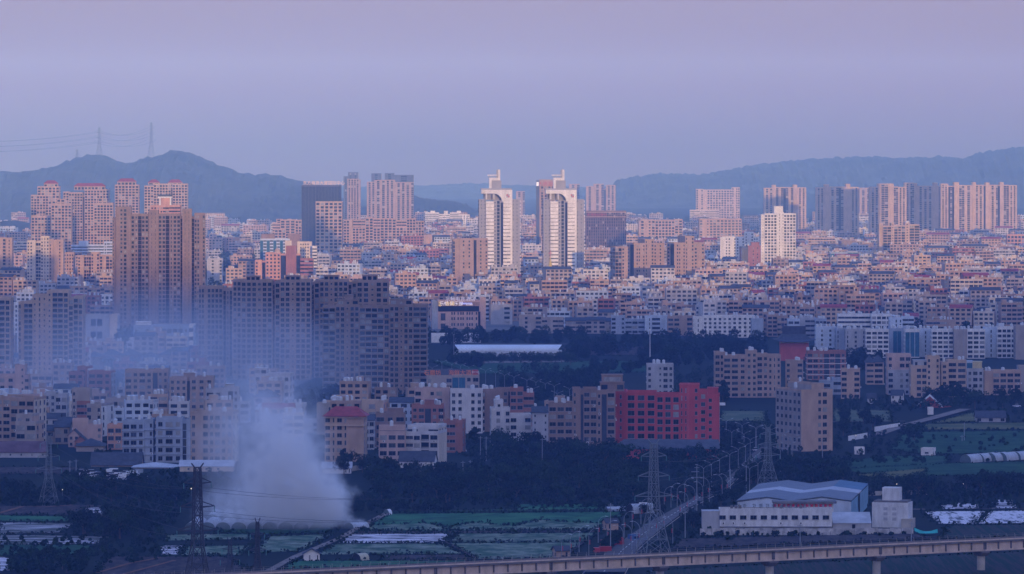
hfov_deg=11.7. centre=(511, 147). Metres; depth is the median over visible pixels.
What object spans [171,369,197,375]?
village house
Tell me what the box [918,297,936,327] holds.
town house
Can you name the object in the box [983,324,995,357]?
apartment row
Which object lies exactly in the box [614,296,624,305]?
town house
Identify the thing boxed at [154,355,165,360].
tiled house
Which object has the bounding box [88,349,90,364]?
village house
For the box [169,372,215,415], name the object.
apartment house
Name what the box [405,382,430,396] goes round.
village house
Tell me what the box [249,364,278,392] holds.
village house
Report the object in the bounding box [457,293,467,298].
town house
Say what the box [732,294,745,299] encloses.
town house
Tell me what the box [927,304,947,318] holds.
town house
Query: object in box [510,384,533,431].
apartment house
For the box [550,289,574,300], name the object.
town house
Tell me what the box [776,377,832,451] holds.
apartment house
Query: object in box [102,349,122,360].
tiled house
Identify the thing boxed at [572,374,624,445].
apartment house
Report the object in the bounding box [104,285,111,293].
town house
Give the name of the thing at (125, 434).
window
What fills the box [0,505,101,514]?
field
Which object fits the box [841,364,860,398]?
apartment house
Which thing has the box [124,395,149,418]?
village house
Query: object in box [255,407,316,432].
apartment house
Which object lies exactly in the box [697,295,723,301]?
town house
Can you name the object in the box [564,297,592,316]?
town house
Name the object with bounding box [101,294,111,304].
town house
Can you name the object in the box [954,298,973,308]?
town house
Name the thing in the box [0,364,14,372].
village house
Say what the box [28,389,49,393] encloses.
village house
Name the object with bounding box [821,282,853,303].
town house
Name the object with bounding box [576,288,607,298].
town house
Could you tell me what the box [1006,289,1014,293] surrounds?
town house
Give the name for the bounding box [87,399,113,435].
apartment house
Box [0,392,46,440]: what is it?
apartment house
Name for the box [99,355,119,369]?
tiled house
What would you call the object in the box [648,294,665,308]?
town house
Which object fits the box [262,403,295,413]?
village house
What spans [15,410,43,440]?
apartment house
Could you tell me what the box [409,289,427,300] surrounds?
town house
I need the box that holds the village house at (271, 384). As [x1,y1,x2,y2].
[257,376,283,402]
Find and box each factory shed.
[0,441,48,457]
[75,438,106,451]
[90,452,144,466]
[131,462,178,468]
[178,460,235,471]
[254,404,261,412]
[832,512,870,528]
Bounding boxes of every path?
[0,505,66,512]
[99,558,153,572]
[123,560,174,573]
[266,513,389,569]
[444,541,476,557]
[490,540,532,540]
[543,509,582,509]
[876,409,968,434]
[897,460,1023,461]
[955,508,1023,508]
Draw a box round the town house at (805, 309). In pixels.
[799,304,814,316]
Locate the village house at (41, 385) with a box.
[33,382,57,393]
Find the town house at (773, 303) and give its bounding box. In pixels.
[754,297,779,314]
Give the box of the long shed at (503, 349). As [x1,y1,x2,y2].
[455,345,561,356]
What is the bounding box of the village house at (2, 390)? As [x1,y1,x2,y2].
[0,388,21,394]
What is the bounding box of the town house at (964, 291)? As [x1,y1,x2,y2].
[959,287,968,296]
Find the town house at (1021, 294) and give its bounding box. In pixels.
[1015,291,1023,297]
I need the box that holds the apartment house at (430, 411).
[411,399,444,423]
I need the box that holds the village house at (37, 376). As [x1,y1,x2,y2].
[27,369,52,392]
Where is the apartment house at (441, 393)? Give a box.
[414,382,449,418]
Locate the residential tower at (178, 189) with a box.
[144,179,187,215]
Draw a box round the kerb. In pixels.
[582,479,737,573]
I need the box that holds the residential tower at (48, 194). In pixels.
[31,180,60,214]
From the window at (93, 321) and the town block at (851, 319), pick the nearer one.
the window at (93, 321)
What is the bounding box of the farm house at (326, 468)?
[321,462,352,473]
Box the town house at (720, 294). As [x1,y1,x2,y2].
[705,291,731,299]
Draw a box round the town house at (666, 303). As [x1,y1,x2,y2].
[658,300,680,310]
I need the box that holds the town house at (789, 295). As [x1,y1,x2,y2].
[773,294,792,297]
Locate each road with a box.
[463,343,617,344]
[583,447,770,571]
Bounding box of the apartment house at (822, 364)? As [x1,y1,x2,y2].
[806,347,846,379]
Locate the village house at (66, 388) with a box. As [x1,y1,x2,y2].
[53,383,79,395]
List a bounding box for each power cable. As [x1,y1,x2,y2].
[39,476,171,535]
[40,448,168,488]
[41,463,179,512]
[59,460,213,511]
[63,474,212,534]
[177,501,634,544]
[181,481,637,521]
[190,461,640,499]
[214,461,663,498]
[219,500,672,543]
[221,481,665,520]
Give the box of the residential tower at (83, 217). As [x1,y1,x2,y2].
[63,183,109,244]
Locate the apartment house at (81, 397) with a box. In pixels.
[72,387,93,417]
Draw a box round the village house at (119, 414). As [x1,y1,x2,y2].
[114,408,123,422]
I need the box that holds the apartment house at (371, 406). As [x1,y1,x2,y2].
[356,395,387,413]
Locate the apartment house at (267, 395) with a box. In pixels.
[253,388,280,407]
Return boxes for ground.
[0,199,1023,573]
[93,231,518,389]
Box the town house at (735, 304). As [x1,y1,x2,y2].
[728,297,753,314]
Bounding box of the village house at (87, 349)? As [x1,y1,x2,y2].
[86,347,88,361]
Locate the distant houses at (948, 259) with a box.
[0,211,1023,321]
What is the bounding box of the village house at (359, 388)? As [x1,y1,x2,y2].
[339,376,370,399]
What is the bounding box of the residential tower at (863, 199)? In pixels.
[859,188,868,212]
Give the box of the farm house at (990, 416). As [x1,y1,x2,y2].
[973,411,1006,421]
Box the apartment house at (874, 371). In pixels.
[864,355,884,384]
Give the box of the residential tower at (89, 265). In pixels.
[78,252,111,282]
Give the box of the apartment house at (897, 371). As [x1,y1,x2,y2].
[885,353,910,394]
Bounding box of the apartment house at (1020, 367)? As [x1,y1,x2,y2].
[1017,365,1023,391]
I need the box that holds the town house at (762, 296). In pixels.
[748,292,767,299]
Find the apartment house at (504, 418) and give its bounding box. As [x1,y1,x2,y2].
[490,395,530,440]
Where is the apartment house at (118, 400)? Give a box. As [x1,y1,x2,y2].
[106,393,126,407]
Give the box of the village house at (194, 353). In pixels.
[190,345,197,361]
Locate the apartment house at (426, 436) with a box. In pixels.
[406,423,446,462]
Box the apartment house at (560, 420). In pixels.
[548,397,572,442]
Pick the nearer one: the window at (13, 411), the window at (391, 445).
the window at (391, 445)
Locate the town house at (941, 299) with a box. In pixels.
[916,291,947,312]
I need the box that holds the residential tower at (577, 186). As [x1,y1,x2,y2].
[569,184,579,198]
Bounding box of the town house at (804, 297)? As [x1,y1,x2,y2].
[794,292,811,302]
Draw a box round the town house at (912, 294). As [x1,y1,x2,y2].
[904,289,925,298]
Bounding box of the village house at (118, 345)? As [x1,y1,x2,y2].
[103,337,123,352]
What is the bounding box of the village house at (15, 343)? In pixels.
[14,334,16,352]
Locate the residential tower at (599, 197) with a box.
[586,184,615,210]
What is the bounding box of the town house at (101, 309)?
[90,302,111,313]
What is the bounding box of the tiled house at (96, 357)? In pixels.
[91,351,101,364]
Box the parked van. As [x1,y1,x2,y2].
[118,473,128,478]
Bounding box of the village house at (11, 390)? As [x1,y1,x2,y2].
[9,388,19,392]
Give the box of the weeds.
[0,346,1023,573]
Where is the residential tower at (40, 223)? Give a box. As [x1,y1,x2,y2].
[31,210,50,240]
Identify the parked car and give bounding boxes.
[112,469,119,473]
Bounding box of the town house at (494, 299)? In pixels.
[489,296,511,320]
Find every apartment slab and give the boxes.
[0,297,13,367]
[18,289,85,373]
[198,285,232,375]
[232,275,312,379]
[312,274,389,377]
[322,289,428,393]
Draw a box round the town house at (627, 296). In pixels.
[612,290,631,302]
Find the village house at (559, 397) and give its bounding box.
[544,395,571,405]
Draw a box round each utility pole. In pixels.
[610,503,610,545]
[691,467,701,510]
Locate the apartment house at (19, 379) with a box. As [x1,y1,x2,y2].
[0,360,30,392]
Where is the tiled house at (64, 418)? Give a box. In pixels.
[57,417,76,420]
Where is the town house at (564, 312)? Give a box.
[547,308,571,326]
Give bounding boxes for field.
[0,467,81,473]
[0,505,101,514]
[0,515,69,520]
[0,522,70,533]
[0,535,106,543]
[0,545,89,554]
[0,557,14,570]
[99,557,246,573]
[161,545,181,553]
[168,534,251,540]
[181,546,246,554]
[216,519,344,533]
[253,534,329,552]
[285,560,474,568]
[320,544,460,554]
[339,533,447,542]
[355,530,594,533]
[363,520,598,530]
[368,512,620,530]
[385,555,468,559]
[394,507,604,511]
[436,361,645,373]
[450,533,592,541]
[451,542,580,558]
[456,360,575,363]
[517,504,600,509]
[563,347,643,354]
[650,551,1023,573]
[673,534,929,547]
[720,411,764,420]
[833,409,889,420]
[838,456,946,468]
[848,462,1023,474]
[856,468,924,477]
[891,431,1023,453]
[925,423,1023,428]
[926,511,984,523]
[933,413,975,422]
[941,503,975,508]
[941,524,1023,537]
[980,511,1023,522]
[992,500,1015,507]
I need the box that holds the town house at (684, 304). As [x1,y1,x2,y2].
[676,301,694,310]
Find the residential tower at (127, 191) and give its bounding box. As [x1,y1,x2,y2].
[115,178,139,216]
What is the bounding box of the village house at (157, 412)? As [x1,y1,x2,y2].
[152,408,176,435]
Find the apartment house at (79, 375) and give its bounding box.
[69,362,92,386]
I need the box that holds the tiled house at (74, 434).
[67,428,81,446]
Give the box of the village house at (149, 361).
[139,357,166,367]
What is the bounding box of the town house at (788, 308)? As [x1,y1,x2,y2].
[781,301,799,317]
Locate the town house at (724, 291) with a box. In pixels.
[719,290,733,294]
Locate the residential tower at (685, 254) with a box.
[667,235,704,274]
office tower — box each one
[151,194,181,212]
[302,181,344,253]
[478,170,520,273]
[536,179,555,244]
[542,165,584,271]
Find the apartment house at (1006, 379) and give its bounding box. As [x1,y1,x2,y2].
[983,367,1021,394]
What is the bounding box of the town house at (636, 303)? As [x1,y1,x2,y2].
[620,299,641,317]
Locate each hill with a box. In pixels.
[0,150,361,222]
[0,220,29,231]
[341,182,605,198]
[343,195,477,218]
[556,146,1023,207]
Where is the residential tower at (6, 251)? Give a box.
[0,237,13,268]
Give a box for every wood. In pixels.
[0,361,1023,572]
[103,222,1004,386]
[428,324,882,400]
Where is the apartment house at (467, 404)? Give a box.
[450,385,483,432]
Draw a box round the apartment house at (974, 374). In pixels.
[966,360,983,393]
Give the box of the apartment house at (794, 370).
[785,357,803,386]
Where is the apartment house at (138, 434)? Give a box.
[122,413,155,462]
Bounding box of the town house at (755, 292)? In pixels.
[749,290,764,294]
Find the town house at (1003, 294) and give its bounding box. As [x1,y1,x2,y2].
[1001,291,1015,297]
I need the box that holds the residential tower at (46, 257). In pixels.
[27,236,64,281]
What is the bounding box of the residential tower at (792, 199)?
[763,185,805,228]
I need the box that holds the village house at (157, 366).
[148,365,170,375]
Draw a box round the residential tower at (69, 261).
[65,252,74,273]
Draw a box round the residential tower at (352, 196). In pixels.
[344,172,360,219]
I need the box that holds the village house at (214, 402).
[203,394,232,409]
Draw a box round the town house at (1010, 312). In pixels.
[998,299,1021,325]
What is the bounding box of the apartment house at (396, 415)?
[375,407,406,446]
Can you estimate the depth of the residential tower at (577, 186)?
8724.78 m
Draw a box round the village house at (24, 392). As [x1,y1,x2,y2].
[22,389,48,395]
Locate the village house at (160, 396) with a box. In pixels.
[147,389,167,409]
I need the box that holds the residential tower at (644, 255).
[627,239,663,278]
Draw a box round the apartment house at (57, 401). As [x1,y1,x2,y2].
[44,389,68,416]
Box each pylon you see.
[37,432,61,505]
[94,127,102,155]
[146,122,154,156]
[177,463,217,573]
[220,536,239,571]
[248,518,266,570]
[636,439,672,553]
[757,424,779,483]
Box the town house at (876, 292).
[860,289,879,302]
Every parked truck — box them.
[593,546,611,552]
[628,534,638,538]
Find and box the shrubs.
[0,393,1023,562]
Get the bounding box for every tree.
[37,547,54,561]
[44,544,57,557]
[58,470,68,483]
[62,509,95,534]
[69,468,90,481]
[70,470,80,481]
[74,548,89,557]
[81,474,101,488]
[96,467,108,484]
[98,505,124,532]
[106,507,134,538]
[107,475,126,489]
[125,468,152,484]
[196,479,205,493]
[204,476,219,496]
[214,477,230,496]
[307,389,314,404]
[326,383,339,396]
[332,458,349,474]
[334,383,339,394]
[338,448,348,461]
[343,449,359,461]
[356,458,368,472]
[357,454,372,468]
[367,454,390,476]
[384,456,400,477]
[403,458,423,478]
[405,467,429,490]
[428,462,459,475]
[447,354,459,362]
[458,351,468,364]
[466,426,484,445]
[478,352,492,364]
[487,433,511,449]
[488,351,498,361]
[489,428,512,439]
[496,352,507,364]
[508,351,519,363]
[517,431,539,443]
[518,351,527,360]
[526,351,536,361]
[529,431,545,441]
[532,452,556,461]
[533,352,549,364]
[539,442,555,459]
[540,440,549,446]
[545,352,556,362]
[549,439,574,456]
[554,351,566,363]
[563,352,578,364]
[564,436,581,445]
[569,439,589,463]
[589,444,622,460]
[592,435,617,452]
[598,539,614,545]
[604,534,614,539]
[605,535,622,541]
[608,442,635,458]
[631,457,638,467]
[638,455,653,467]
[639,457,653,466]
[640,470,660,482]
[643,468,656,488]
[648,462,662,470]
[662,525,678,540]
[667,447,686,458]
[679,516,688,531]
[682,511,697,525]
[685,442,703,455]
[688,513,700,527]
[701,504,714,508]
[712,497,718,508]
[718,380,728,393]
[718,384,727,402]
[718,386,729,402]
[720,423,736,430]
[720,426,734,431]
[720,429,728,437]
[724,487,737,501]
[732,479,747,487]
[734,483,746,491]
[734,484,741,495]
[737,463,762,483]
[745,431,757,440]
[752,462,762,482]
[753,425,763,436]
[759,462,772,481]
[760,448,765,461]
[777,450,784,466]
[806,467,819,482]
[822,466,831,480]
[824,465,843,480]
[836,407,850,419]
[837,418,851,435]
[840,412,850,419]
[856,406,870,423]
[863,414,884,429]
[869,471,893,482]
[899,422,906,434]
[904,422,923,439]
[905,429,919,439]
[905,474,936,496]
[908,471,927,480]
[927,391,947,399]
[932,389,951,395]
[948,381,955,398]
[953,381,961,398]
[953,474,973,488]
[966,390,982,408]
[968,469,999,481]
[997,390,1006,407]
[1009,389,1015,400]
[1014,388,1021,402]
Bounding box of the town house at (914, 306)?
[910,298,915,312]
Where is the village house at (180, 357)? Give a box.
[171,347,189,372]
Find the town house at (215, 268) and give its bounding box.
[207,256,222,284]
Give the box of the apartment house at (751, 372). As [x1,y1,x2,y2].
[713,346,780,397]
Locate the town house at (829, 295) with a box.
[814,285,838,303]
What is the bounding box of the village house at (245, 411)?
[240,396,250,422]
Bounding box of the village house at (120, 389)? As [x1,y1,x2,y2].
[116,382,124,395]
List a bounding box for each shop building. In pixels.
[424,235,431,243]
[424,369,479,387]
[834,240,871,250]
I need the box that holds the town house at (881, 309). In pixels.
[878,307,884,312]
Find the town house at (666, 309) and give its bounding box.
[655,306,674,314]
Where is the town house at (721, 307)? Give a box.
[712,297,726,314]
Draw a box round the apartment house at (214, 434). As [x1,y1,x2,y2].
[190,405,238,461]
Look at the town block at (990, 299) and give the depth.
3744.42 m
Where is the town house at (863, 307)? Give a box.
[855,301,875,312]
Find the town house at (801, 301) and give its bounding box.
[792,300,818,304]
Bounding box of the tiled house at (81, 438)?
[74,434,87,447]
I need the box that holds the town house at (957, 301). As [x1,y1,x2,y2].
[948,299,966,305]
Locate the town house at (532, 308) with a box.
[522,304,546,316]
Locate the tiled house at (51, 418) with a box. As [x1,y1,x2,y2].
[46,413,61,424]
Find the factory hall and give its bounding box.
[736,480,867,511]
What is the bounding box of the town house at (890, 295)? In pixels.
[881,290,907,306]
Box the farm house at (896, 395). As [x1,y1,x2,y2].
[890,389,904,403]
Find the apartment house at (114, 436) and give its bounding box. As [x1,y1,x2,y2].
[107,418,122,449]
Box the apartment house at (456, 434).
[444,416,466,452]
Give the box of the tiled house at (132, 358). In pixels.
[130,356,140,367]
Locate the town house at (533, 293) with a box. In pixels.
[530,290,543,296]
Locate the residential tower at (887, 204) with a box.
[869,184,905,233]
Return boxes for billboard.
[729,269,747,271]
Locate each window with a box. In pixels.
[0,300,13,359]
[3,239,13,266]
[11,401,16,405]
[11,409,16,413]
[15,243,26,252]
[16,425,24,429]
[16,434,24,438]
[19,293,84,370]
[19,401,24,405]
[27,401,32,405]
[27,426,34,430]
[27,434,34,438]
[28,238,64,279]
[31,188,58,214]
[32,218,49,239]
[32,377,50,390]
[52,206,72,251]
[54,365,70,383]
[55,429,60,433]
[64,191,107,243]
[65,254,72,269]
[71,243,111,253]
[78,254,111,281]
[88,297,98,311]
[90,307,111,313]
[91,319,95,325]
[92,396,105,399]
[94,205,111,243]
[97,319,101,325]
[97,332,101,338]
[103,344,121,350]
[108,428,113,432]
[108,436,113,440]
[113,209,205,331]
[115,186,137,216]
[115,364,132,377]
[115,428,120,432]
[115,436,120,440]
[116,411,121,420]
[123,424,128,428]
[123,432,128,436]
[123,440,128,444]
[127,403,148,418]
[131,424,136,428]
[131,432,136,436]
[131,440,136,444]
[135,337,152,354]
[138,216,193,323]
[140,364,164,366]
[145,185,187,213]
[150,397,166,406]
[151,207,179,212]
[153,373,157,388]
[157,333,163,353]
[165,448,172,452]
[166,422,172,426]
[166,439,172,443]
[166,456,172,460]
[167,339,185,349]
[171,404,186,417]
[173,352,185,370]
[183,424,185,459]
[187,381,189,400]
[199,289,228,364]
[207,403,230,406]
[212,260,221,283]
[224,291,231,375]
[228,391,232,399]
[233,282,311,378]
[241,404,247,420]
[251,371,275,391]
[256,254,312,278]
[258,384,279,392]
[260,240,289,259]
[264,410,283,412]
[273,285,273,367]
[284,416,302,440]
[300,244,308,257]
[302,187,342,251]
[310,248,316,268]
[312,285,350,376]
[315,282,388,376]
[322,307,428,393]
[323,343,328,347]
[323,366,328,370]
[329,360,334,364]
[332,404,358,406]
[341,384,366,398]
[369,404,374,408]
[376,390,394,398]
[376,417,383,421]
[379,451,386,455]
[380,435,386,439]
[380,443,386,447]
[388,451,395,455]
[389,435,395,439]
[389,443,395,447]
[391,404,411,427]
[396,417,403,421]
[398,435,404,439]
[398,443,404,447]
[413,307,419,311]
[414,443,419,447]
[419,299,432,317]
[420,318,426,322]
[421,434,428,440]
[421,442,428,448]
[425,409,430,422]
[430,435,436,439]
[430,443,437,447]
[441,313,445,320]
[452,378,464,387]
[453,240,486,281]
[471,297,488,319]
[478,200,513,273]
[504,307,509,322]
[514,301,520,319]
[523,309,542,315]
[523,397,533,399]
[523,404,533,407]
[524,299,547,307]
[542,200,581,270]
[547,313,568,314]
[549,407,555,411]
[552,294,573,299]
[553,301,563,310]
[557,407,563,411]
[565,407,571,411]
[569,303,591,316]
[577,293,606,298]
[578,309,592,314]
[581,394,606,442]
[584,422,589,426]
[585,212,625,247]
[599,301,612,306]
[607,415,614,419]
[608,400,613,404]
[608,422,613,426]
[610,248,623,278]
[612,295,630,300]
[620,395,719,438]
[621,305,641,317]
[627,311,650,317]
[627,433,634,438]
[628,241,660,277]
[628,403,634,407]
[628,418,634,423]
[628,426,634,430]
[637,418,644,423]
[638,403,644,407]
[638,426,644,430]
[647,418,654,423]
[648,299,664,308]
[648,403,654,407]
[648,411,654,415]
[648,426,654,430]
[657,397,662,401]
[657,412,662,416]
[657,427,662,431]
[657,434,662,438]
[665,405,670,409]
[665,412,670,416]
[665,419,670,424]
[665,427,670,431]
[667,290,695,304]
[668,238,703,274]
[673,405,678,409]
[673,412,678,416]
[673,419,678,424]
[673,434,678,438]
[704,304,714,314]
[714,358,779,396]
[718,302,725,312]
[719,515,725,519]
[726,233,757,256]
[729,302,751,312]
[729,515,735,519]
[739,247,757,263]
[740,515,746,519]
[743,309,767,315]
[750,515,756,519]
[755,302,778,312]
[759,214,794,265]
[760,515,766,519]
[771,515,777,519]
[777,391,826,448]
[781,515,787,519]
[782,306,799,316]
[791,515,798,519]
[800,309,813,315]
[802,515,808,519]
[812,515,818,519]
[815,290,836,303]
[821,287,852,300]
[822,309,845,323]
[822,515,829,519]
[824,354,839,378]
[847,296,873,310]
[856,307,872,312]
[874,380,882,383]
[875,363,882,366]
[877,224,918,253]
[884,295,906,304]
[886,305,901,314]
[893,331,900,352]
[901,301,911,310]
[905,332,918,356]
[916,296,945,310]
[920,303,935,325]
[928,309,944,318]
[950,309,969,323]
[958,363,965,366]
[972,291,999,308]
[975,313,992,327]
[1002,305,1021,323]
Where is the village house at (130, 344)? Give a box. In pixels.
[126,337,133,350]
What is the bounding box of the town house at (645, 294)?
[640,288,661,300]
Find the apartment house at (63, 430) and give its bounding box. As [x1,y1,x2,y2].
[53,421,71,443]
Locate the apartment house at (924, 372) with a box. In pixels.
[909,352,939,397]
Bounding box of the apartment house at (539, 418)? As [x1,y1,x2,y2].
[531,406,547,442]
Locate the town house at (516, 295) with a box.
[512,294,526,298]
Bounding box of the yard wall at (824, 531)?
[700,528,912,534]
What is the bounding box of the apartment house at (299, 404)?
[289,399,306,417]
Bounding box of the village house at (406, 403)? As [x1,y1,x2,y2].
[389,397,414,429]
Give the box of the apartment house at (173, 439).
[155,413,191,462]
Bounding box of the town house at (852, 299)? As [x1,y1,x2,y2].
[844,291,874,311]
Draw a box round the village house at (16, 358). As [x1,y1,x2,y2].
[14,353,18,367]
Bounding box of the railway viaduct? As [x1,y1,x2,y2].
[111,532,1023,573]
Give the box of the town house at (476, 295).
[468,292,489,320]
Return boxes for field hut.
[302,548,320,560]
[550,545,571,556]
[600,518,619,529]
[854,447,864,453]
[921,447,935,455]
[927,407,933,414]
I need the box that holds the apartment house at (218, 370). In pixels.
[196,361,226,387]
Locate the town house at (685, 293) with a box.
[665,285,696,304]
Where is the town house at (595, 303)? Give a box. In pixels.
[575,295,598,316]
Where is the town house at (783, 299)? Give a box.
[774,295,792,312]
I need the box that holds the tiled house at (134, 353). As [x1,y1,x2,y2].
[121,349,143,360]
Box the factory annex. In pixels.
[619,439,719,458]
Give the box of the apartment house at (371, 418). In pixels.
[367,414,375,449]
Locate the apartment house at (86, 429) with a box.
[72,418,102,441]
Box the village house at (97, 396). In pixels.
[92,388,107,401]
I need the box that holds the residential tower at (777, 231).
[759,206,795,265]
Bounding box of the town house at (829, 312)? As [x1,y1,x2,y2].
[820,304,846,325]
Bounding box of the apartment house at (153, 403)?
[138,396,157,416]
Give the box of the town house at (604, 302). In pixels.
[598,295,615,309]
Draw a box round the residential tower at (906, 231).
[877,221,919,253]
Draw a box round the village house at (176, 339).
[166,332,187,349]
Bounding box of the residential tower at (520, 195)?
[516,191,524,217]
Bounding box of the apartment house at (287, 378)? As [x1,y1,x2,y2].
[254,367,293,404]
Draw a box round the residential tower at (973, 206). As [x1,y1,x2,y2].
[939,182,1016,233]
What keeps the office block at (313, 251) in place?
on the ground at (278, 467)
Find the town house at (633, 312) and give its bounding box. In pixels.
[627,306,653,317]
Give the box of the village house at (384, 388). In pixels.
[374,382,397,411]
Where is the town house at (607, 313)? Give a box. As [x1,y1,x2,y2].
[597,309,617,317]
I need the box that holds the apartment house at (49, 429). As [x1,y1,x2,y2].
[46,425,54,443]
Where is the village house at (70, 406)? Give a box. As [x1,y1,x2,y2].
[69,396,71,416]
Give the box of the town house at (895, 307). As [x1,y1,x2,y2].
[884,299,902,316]
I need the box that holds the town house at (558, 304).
[552,296,571,310]
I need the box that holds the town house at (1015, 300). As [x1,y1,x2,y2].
[995,298,1022,323]
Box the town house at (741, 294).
[732,292,747,296]
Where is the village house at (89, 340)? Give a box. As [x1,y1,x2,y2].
[86,337,98,344]
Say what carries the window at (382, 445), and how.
in the apartment house at (392, 440)
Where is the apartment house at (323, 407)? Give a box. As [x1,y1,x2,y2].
[316,399,334,434]
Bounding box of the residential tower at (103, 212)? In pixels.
[94,198,113,243]
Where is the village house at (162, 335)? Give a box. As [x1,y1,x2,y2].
[146,327,166,353]
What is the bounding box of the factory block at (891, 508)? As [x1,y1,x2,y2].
[872,487,914,527]
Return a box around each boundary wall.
[352,465,367,470]
[431,333,480,342]
[848,433,866,440]
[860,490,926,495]
[874,423,899,431]
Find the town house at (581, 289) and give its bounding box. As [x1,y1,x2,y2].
[577,287,589,290]
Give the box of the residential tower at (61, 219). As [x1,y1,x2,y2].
[51,199,72,251]
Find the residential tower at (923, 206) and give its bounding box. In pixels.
[903,183,940,230]
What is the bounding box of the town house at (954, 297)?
[948,294,969,302]
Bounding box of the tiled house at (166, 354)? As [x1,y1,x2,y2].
[158,349,170,366]
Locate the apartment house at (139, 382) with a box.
[125,365,169,408]
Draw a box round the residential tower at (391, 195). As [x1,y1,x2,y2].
[367,173,413,219]
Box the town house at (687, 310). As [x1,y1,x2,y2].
[670,308,694,315]
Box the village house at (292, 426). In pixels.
[282,407,303,442]
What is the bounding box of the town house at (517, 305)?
[512,296,524,320]
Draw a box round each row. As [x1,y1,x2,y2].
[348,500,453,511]
[519,312,563,332]
[565,317,610,333]
[611,312,644,333]
[644,312,666,334]
[667,312,692,335]
[693,312,751,337]
[750,315,763,338]
[814,323,836,349]
[835,324,845,349]
[845,325,864,354]
[864,326,888,357]
[887,324,903,352]
[903,325,919,357]
[918,325,929,356]
[930,326,952,357]
[952,326,966,358]
[966,325,984,358]
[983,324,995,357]
[995,323,1012,357]
[1013,322,1023,359]
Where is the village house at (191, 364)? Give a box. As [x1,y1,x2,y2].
[187,358,208,368]
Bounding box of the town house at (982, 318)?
[973,308,996,327]
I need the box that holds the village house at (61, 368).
[52,358,74,383]
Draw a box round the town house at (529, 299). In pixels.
[523,293,548,309]
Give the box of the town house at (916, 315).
[903,313,918,327]
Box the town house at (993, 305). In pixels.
[989,300,995,310]
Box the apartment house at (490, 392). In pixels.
[482,384,509,431]
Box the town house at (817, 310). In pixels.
[805,301,823,317]
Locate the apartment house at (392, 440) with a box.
[378,420,405,463]
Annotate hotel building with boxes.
[255,246,313,279]
[431,297,485,328]
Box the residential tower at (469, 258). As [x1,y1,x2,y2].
[452,238,487,281]
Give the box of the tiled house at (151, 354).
[142,352,157,360]
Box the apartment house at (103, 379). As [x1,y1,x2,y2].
[88,366,115,396]
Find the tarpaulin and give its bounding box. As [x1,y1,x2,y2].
[914,528,937,532]
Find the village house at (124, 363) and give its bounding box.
[113,357,136,378]
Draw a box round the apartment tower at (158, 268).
[112,206,205,331]
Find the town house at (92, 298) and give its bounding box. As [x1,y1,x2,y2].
[86,292,101,313]
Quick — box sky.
[0,0,1023,186]
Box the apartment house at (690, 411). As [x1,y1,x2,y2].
[615,383,719,443]
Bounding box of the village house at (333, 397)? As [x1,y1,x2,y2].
[327,395,356,401]
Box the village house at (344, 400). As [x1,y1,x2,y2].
[330,395,361,409]
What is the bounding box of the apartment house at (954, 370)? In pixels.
[940,356,966,396]
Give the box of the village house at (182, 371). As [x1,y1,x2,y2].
[177,369,199,375]
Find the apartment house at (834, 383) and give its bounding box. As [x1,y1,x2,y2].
[819,377,840,394]
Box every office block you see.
[86,314,119,340]
[133,321,195,348]
[260,234,299,259]
[297,241,311,257]
[310,246,316,268]
[585,211,625,248]
[690,210,718,220]
[696,187,739,218]
[829,251,857,256]
[959,237,971,240]
[1006,234,1023,244]
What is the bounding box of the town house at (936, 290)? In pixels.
[926,285,947,294]
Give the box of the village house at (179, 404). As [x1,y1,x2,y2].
[169,396,189,417]
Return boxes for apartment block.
[14,241,26,254]
[71,241,111,254]
[205,234,221,249]
[223,237,238,251]
[272,219,301,239]
[343,217,423,244]
[425,211,469,224]
[638,219,682,240]
[698,219,741,241]
[720,232,758,260]
[739,242,760,265]
[808,272,816,278]
[827,280,854,290]
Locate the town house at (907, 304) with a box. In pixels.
[895,296,912,310]
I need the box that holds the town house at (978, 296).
[968,287,1000,308]
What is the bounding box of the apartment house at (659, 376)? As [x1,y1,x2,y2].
[646,359,673,391]
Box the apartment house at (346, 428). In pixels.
[323,406,369,461]
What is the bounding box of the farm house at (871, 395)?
[866,393,876,403]
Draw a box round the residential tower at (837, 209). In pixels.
[815,184,858,236]
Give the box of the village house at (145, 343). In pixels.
[133,332,157,355]
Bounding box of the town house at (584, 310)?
[574,303,593,316]
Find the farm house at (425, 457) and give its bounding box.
[398,451,437,467]
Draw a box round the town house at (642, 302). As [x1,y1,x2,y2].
[626,298,645,308]
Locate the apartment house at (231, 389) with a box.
[206,383,239,428]
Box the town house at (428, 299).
[419,294,437,318]
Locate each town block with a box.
[454,289,487,298]
[491,301,511,324]
[608,284,616,295]
[762,309,767,335]
[766,311,776,336]
[767,285,777,296]
[777,312,787,336]
[778,287,794,296]
[787,315,799,325]
[799,314,815,337]
[815,316,826,325]
[837,311,869,327]
[870,310,890,327]
[888,315,902,327]
[901,313,913,327]
[924,316,953,327]
[987,295,1008,306]
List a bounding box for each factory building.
[701,504,831,530]
[772,500,836,521]
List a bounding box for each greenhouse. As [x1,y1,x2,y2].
[185,517,206,529]
[201,517,221,529]
[206,509,221,519]
[216,517,236,528]
[219,509,234,519]
[231,517,251,528]
[232,509,246,519]
[247,517,267,528]
[262,517,282,528]
[278,516,297,528]
[293,517,313,528]
[344,521,368,528]
[352,553,368,560]
[384,509,391,514]
[605,506,625,510]
[626,503,654,513]
[960,453,982,462]
[980,452,993,461]
[988,452,1002,460]
[1000,451,1018,460]
[1016,451,1023,459]
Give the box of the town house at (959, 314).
[949,304,973,327]
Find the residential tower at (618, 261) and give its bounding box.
[610,246,627,280]
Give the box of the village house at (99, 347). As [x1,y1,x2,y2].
[86,341,106,353]
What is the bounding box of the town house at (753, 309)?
[742,304,769,317]
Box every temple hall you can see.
[772,326,815,360]
[917,394,952,407]
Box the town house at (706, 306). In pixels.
[698,299,715,315]

